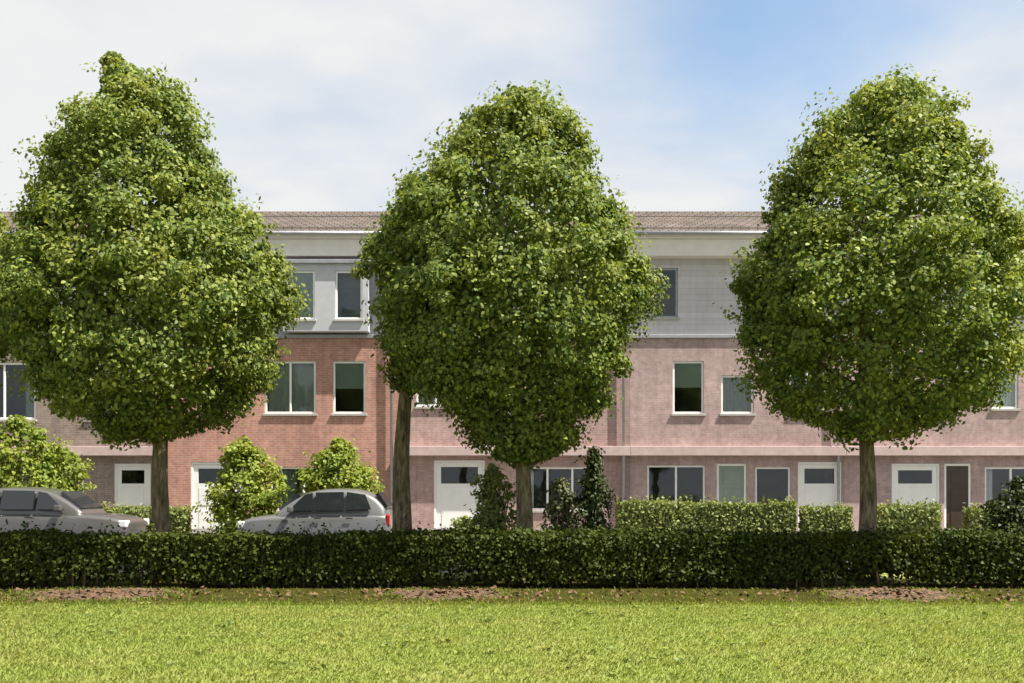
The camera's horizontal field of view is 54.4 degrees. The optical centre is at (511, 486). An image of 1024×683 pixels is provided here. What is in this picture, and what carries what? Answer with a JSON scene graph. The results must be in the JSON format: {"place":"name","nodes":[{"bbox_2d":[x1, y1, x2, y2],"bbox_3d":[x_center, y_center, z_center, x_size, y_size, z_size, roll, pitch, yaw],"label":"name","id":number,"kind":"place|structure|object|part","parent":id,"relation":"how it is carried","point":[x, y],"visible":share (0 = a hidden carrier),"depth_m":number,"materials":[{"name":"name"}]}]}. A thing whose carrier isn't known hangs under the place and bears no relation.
{"place":"outdoors","nodes":[
{"label":"outdoors","id":0,"kind":"place"},
{"bbox_2d":[111,560,888,570],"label":"road","id":1,"kind":"structure","parent":0,"point":[451,569],"depth_m":19.24,"materials":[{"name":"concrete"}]},
{"bbox_2d":[0,487,148,535],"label":"parked car","id":2,"kind":"object","parent":1,"relation":"on","point":[43,507],"visible":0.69,"depth_m":23.12,"materials":[{"name":"grey paint"}]},
{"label":"side window","id":3,"kind":"part","parent":2,"relation":"part of","materials":[{"name":"grey glass"}]},
{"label":"side window","id":4,"kind":"part","parent":2,"relation":"part of","materials":[{"name":"grey glass"}]},
{"bbox_2d":[237,488,391,535],"bbox_3d":[-4.623,0.814,23.900,3.627,1.564,2.100,0,0,0],"label":"parked car","id":5,"kind":"object","parent":1,"relation":"on","point":[345,509],"visible":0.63,"depth_m":23.11,"materials":[{"name":"silver metal"}]},
{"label":"side window","id":6,"kind":"part","parent":5,"relation":"part of","materials":[{"name":"grey glass"}]},
{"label":"side window","id":7,"kind":"part","parent":5,"relation":"part of","materials":[{"name":"grey glass"}]},
{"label":"side window","id":8,"kind":"part","parent":5,"relation":"part of","materials":[{"name":"grey glass"}]},
{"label":"rear window","id":9,"kind":"part","parent":5,"relation":"part of","materials":[{"name":"grey glass"}]},
{"bbox_2d":[0,573,1023,682],"bbox_3d":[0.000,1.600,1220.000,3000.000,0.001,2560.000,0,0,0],"label":"ground","id":10,"kind":"structure","parent":0,"point":[507,659],"depth_m":9.98,"materials":[{"name":"green plant"}]},
{"bbox_2d":[0,162,16,386],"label":"hornbeam tree","id":11,"kind":"object","parent":10,"relation":"on","point":[5,344],"visible":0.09,"depth_m":18.13,"materials":[{"name":"green plant"}]},
{"bbox_2d":[0,414,96,499],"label":"shrub","id":12,"kind":"object","parent":10,"relation":"on","point":[36,471],"visible":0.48,"depth_m":25.66,"materials":[{"name":"green plant"}]},
{"bbox_2d":[0,211,177,512],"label":"terraced house","id":13,"kind":"structure","parent":10,"relation":"on","point":[119,477],"depth_m":29.80,"materials":[{"name":"pink brick"}]},
{"bbox_2d":[0,363,36,421],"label":"window","id":14,"kind":"structure","parent":13,"relation":"in","point":[30,407],"depth_m":29.85,"materials":[{"name":"white paint"}]},
{"bbox_2d":[0,466,81,488],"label":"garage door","id":15,"kind":"structure","parent":13,"relation":"in","point":[25,481],"depth_m":29.84,"materials":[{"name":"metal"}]},
{"bbox_2d":[83,364,131,421],"bbox_3d":[-12.026,-2.838,29.832,1.590,1.771,0.165,0,0,0],"label":"window","id":16,"kind":"structure","parent":13,"relation":"in","point":[99,364],"depth_m":29.91,"materials":[{"name":"white paint"}]},
{"bbox_2d":[117,466,148,512],"bbox_3d":[-11.367,0.417,29.870,0.963,2.085,0.050,0,0,0],"label":"door","id":17,"kind":"structure","parent":13,"relation":"in","point":[134,494],"depth_m":29.86,"materials":[{"name":"white paint"}]},
{"bbox_2d":[101,501,193,532],"bbox_3d":[-10.119,0.998,26.700,3.056,1.270,0.730,0,0,0],"label":"garden hedge","id":18,"kind":"object","parent":10,"relation":"on","point":[180,519],"visible":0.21,"depth_m":26.51,"materials":[{"name":"green plant"}]},
{"bbox_2d":[192,435,291,533],"bbox_3d":[-7.038,0.181,26.445,2.520,3.140,2.133,0,0,0],"label":"shrub","id":19,"kind":"object","parent":10,"relation":"on","point":[236,459],"visible":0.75,"depth_m":26.07,"materials":[{"name":"green plant"}]},
{"bbox_2d":[168,211,397,533],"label":"terraced house","id":20,"kind":"structure","parent":10,"relation":"on","point":[330,386],"depth_m":29.80,"materials":[{"name":"red brick"}]},
{"bbox_2d":[194,464,242,528],"bbox_3d":[-8.802,0.393,29.870,1.495,2.135,0.050,0,0,0],"label":"door","id":21,"kind":"structure","parent":20,"relation":"in","point":[199,489],"depth_m":29.86,"materials":[{"name":"white paint"}]},
{"bbox_2d":[263,361,316,415],"bbox_3d":[-6.641,-2.945,29.882,1.633,1.645,0.265,0,0,0],"label":"window","id":22,"kind":"structure","parent":20,"relation":"in","point":[295,393],"depth_m":29.98,"materials":[{"name":"glass"}]},
{"bbox_2d":[291,271,316,321],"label":"window","id":23,"kind":"structure","parent":20,"relation":"in","point":[307,278],"depth_m":29.56,"materials":[{"name":"grey glass"}]},
{"bbox_2d":[271,467,369,512],"bbox_3d":[-5.747,0.085,29.882,3.080,1.370,0.265,0,0,0],"label":"window","id":24,"kind":"structure","parent":20,"relation":"in","point":[288,471],"depth_m":29.98,"materials":[{"name":"white paint"}]},
{"bbox_2d":[333,271,363,321],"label":"window","id":25,"kind":"structure","parent":20,"relation":"in","point":[336,319],"depth_m":29.50,"materials":[{"name":"white paint"}]},
{"bbox_2d":[331,361,366,415],"bbox_3d":[-4.874,-2.944,29.832,1.079,1.643,0.165,0,0,0],"label":"window","id":26,"kind":"structure","parent":20,"relation":"in","point":[346,374],"depth_m":29.91,"materials":[{"name":"white paint"}]},
{"bbox_2d":[287,437,384,500],"bbox_3d":[-4.638,0.187,26.350,2.765,3.061,2.070,0,0,0],"label":"shrub","id":27,"kind":"object","parent":10,"relation":"on","point":[333,460],"visible":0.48,"depth_m":26.10,"materials":[{"name":"green plant"}]},
{"bbox_2d":[359,172,492,536],"bbox_3d":[-1.501,-2.063,18.240,2.462,7.467,2.345,0,0,0],"label":"street tree","id":28,"kind":"object","parent":10,"relation":"on","point":[401,509],"visible":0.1,"depth_m":18.05,"materials":[{"name":"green plant"}]},
{"bbox_2d":[446,515,485,536],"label":"shrub","id":29,"kind":"object","parent":10,"relation":"on","point":[463,522],"visible":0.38,"depth_m":26.33,"materials":[{"name":"green plant"}]},
{"bbox_2d":[463,463,515,573],"bbox_3d":[-0.192,0.623,17.875,1.602,2.123,1.143,0,0,0],"label":"shrub","id":30,"kind":"object","parent":10,"relation":"on","point":[491,485],"visible":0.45,"depth_m":17.78,"materials":[{"name":"green plant"}]},
{"bbox_2d":[398,211,630,538],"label":"terraced house","id":31,"kind":"structure","parent":10,"relation":"on","point":[443,461],"depth_m":29.80,"materials":[{"name":"brick"}]},
{"bbox_2d":[414,393,447,408],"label":"window","id":32,"kind":"structure","parent":31,"relation":"in","point":[422,403],"depth_m":29.84,"materials":[{"name":"white paint"}]},
{"bbox_2d":[436,463,482,528],"bbox_3d":[-1.575,0.368,29.870,1.388,2.185,0.050,0,0,0],"label":"door","id":33,"kind":"structure","parent":31,"relation":"in","point":[450,498],"depth_m":29.86,"materials":[{"name":"white paint"}]},
{"bbox_2d":[530,467,595,512],"bbox_3d":[1.437,0.085,29.882,2.335,1.370,0.265,0,0,0],"label":"window","id":34,"kind":"structure","parent":31,"relation":"in","point":[535,510],"depth_m":29.84,"materials":[{"name":"white paint"}]},
{"bbox_2d":[537,475,585,538],"bbox_3d":[0.975,0.705,18.008,1.123,1.854,1.334,0,0,14],"label":"shrub","id":35,"kind":"object","parent":10,"relation":"on","point":[561,491],"visible":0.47,"depth_m":17.97,"materials":[{"name":"green plant"}]},
{"bbox_2d":[119,549,1005,572],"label":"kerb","id":36,"kind":"structure","parent":10,"relation":"on","point":[439,571],"depth_m":18.60,"materials":[{"name":"concrete"}]},
{"bbox_2d":[560,446,625,576],"bbox_3d":[1.502,0.458,17.583,1.007,2.380,1.165,0,0,-28],"label":"columnar shrub","id":37,"kind":"object","parent":10,"relation":"on","point":[592,499],"visible":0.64,"depth_m":17.50,"materials":[{"name":"green plant"}]},
{"bbox_2d":[615,495,797,538],"bbox_3d":[5.188,0.907,26.686,4.891,1.451,0.732,0,0,0],"label":"garden hedge","id":38,"kind":"object","parent":10,"relation":"on","point":[776,514],"visible":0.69,"depth_m":26.50,"materials":[{"name":"green plant"}]},
{"bbox_2d":[618,211,845,530],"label":"terraced house","id":39,"kind":"structure","parent":10,"relation":"on","point":[699,428],"depth_m":29.80,"materials":[{"name":"pink brick"}]},
{"bbox_2d":[649,268,679,319],"bbox_3d":[4.576,-5.796,29.927,0.909,1.558,0.155,0,0,0],"label":"window","id":40,"kind":"structure","parent":39,"relation":"in","point":[675,317],"depth_m":29.95,"materials":[{"name":"metal"}]},
{"bbox_2d":[647,465,704,502],"bbox_3d":[4.917,0.000,29.875,1.741,1.296,0.060,0,0,0],"label":"window","id":41,"kind":"structure","parent":39,"relation":"in","point":[648,466],"depth_m":29.84,"materials":[{"name":"white paint"}]},
{"bbox_2d":[671,361,705,415],"bbox_3d":[5.279,-2.944,29.832,1.037,1.643,0.165,0,0,0],"label":"window","id":42,"kind":"structure","parent":39,"relation":"in","point":[686,374],"depth_m":29.91,"materials":[{"name":"white paint"}]},
{"bbox_2d":[719,466,743,510],"bbox_3d":[6.577,0.417,29.869,0.750,2.085,0.052,0,0,0],"label":"door","id":43,"kind":"structure","parent":39,"relation":"in","point":[731,478],"depth_m":29.86,"materials":[{"name":"green paint"}]},
{"bbox_2d":[719,376,755,415],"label":"window","id":44,"kind":"structure","parent":39,"relation":"in","point":[732,404],"depth_m":29.98,"materials":[{"name":"glass"}]},
{"bbox_2d":[755,467,789,502],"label":"window","id":45,"kind":"structure","parent":39,"relation":"in","point":[756,468],"depth_m":29.84,"materials":[{"name":"white paint"}]},
{"bbox_2d":[800,464,836,528],"bbox_3d":[9.217,0.393,29.870,1.176,2.135,0.050,0,0,0],"label":"door","id":46,"kind":"structure","parent":39,"relation":"in","point":[816,494],"depth_m":29.86,"materials":[{"name":"white paint"}]},
{"bbox_2d":[797,500,854,533],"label":"garden hedge","id":47,"kind":"object","parent":10,"relation":"on","point":[838,517],"visible":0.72,"depth_m":26.49,"materials":[{"name":"green plant"}]},
{"bbox_2d":[784,212,1023,537],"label":"terraced house","id":48,"kind":"structure","parent":10,"relation":"on","point":[978,457],"depth_m":29.80,"materials":[{"name":"pink brick"}]},
{"bbox_2d":[894,466,936,508],"bbox_3d":[12.090,0.417,29.870,1.303,2.085,0.050,0,0,0],"label":"door","id":49,"kind":"structure","parent":48,"relation":"in","point":[917,492],"depth_m":29.86,"materials":[{"name":"white paint"}]},
{"bbox_2d":[946,466,967,528],"bbox_3d":[13.346,0.417,29.869,0.665,2.085,0.052,0,0,0],"label":"door","id":50,"kind":"structure","parent":48,"relation":"in","point":[956,476],"depth_m":29.86,"materials":[{"name":"brown paint"}]},
{"bbox_2d":[985,467,1023,508],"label":"window","id":51,"kind":"structure","parent":48,"relation":"in","point":[988,470],"depth_m":29.97,"materials":[{"name":"white paint"}]},
{"bbox_2d":[990,371,1020,410],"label":"window","id":52,"kind":"structure","parent":48,"relation":"in","point":[1011,397],"depth_m":29.97,"materials":[{"name":"white paint"}]},
{"bbox_2d":[877,497,942,533],"bbox_3d":[10.496,0.949,26.702,2.025,1.368,0.762,0,0,0],"label":"garden hedge","id":53,"kind":"object","parent":10,"relation":"on","point":[905,516],"visible":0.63,"depth_m":26.48,"materials":[{"name":"green plant"}]},
{"bbox_2d":[960,501,1023,537],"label":"garden hedge","id":54,"kind":"object","parent":10,"relation":"on","point":[972,512],"visible":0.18,"depth_m":26.52,"materials":[{"name":"green plant"}]},
{"bbox_2d":[979,476,1023,533],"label":"shrub","id":55,"kind":"object","parent":10,"relation":"on","point":[1011,513],"visible":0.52,"depth_m":17.86,"materials":[{"name":"green plant"}]},
{"bbox_2d":[0,578,1023,604],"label":"soil","id":56,"kind":"structure","parent":0,"point":[691,587],"depth_m":15.19,"materials":[{"name":"brown soil"}]},
{"bbox_2d":[22,587,174,599],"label":"soil","id":57,"kind":"structure","parent":56,"relation":"on","point":[136,590],"depth_m":14.70,"materials":[{"name":"brown soil"}]},
{"bbox_2d":[0,51,315,580],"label":"hornbeam tree","id":58,"kind":"object","parent":56,"relation":"on","point":[63,358],"visible":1,"depth_m":15.86,"materials":[{"name":"green plant"}]},
{"bbox_2d":[392,589,502,599],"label":"soil","id":59,"kind":"structure","parent":56,"relation":"on","point":[449,596],"depth_m":14.68,"materials":[{"name":"brown soil"}]},
{"bbox_2d":[350,79,670,580],"bbox_3d":[-0.003,-2.608,17.218,5.401,8.549,5.250,0,0,0],"label":"hornbeam tree","id":60,"kind":"object","parent":56,"relation":"on","point":[564,386],"visible":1,"depth_m":15.86,"materials":[{"name":"green plant"}]},
{"bbox_2d":[0,581,1021,606],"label":"leaf litter","id":61,"kind":"object","parent":56,"relation":"on","point":[477,592],"visible":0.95,"depth_m":14.70,"materials":[{"name":"brown plant"}]},
{"bbox_2d":[0,519,1023,587],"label":"hedge","id":62,"kind":"object","parent":56,"relation":"on","point":[381,557],"visible":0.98,"depth_m":15.65,"materials":[{"name":"green plant"}]},
{"bbox_2d":[711,64,1023,580],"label":"hornbeam tree","id":63,"kind":"object","parent":56,"relation":"on","point":[930,148],"visible":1,"depth_m":15.90,"materials":[{"name":"green plant"}]},
{"bbox_2d":[827,588,963,600],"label":"soil","id":64,"kind":"structure","parent":56,"relation":"on","point":[902,597],"depth_m":14.61,"materials":[{"name":"brown soil"}]},
{"bbox_2d":[0,0,1023,210],"label":"sky","id":65,"kind":"structure","parent":0,"point":[314,105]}
]}

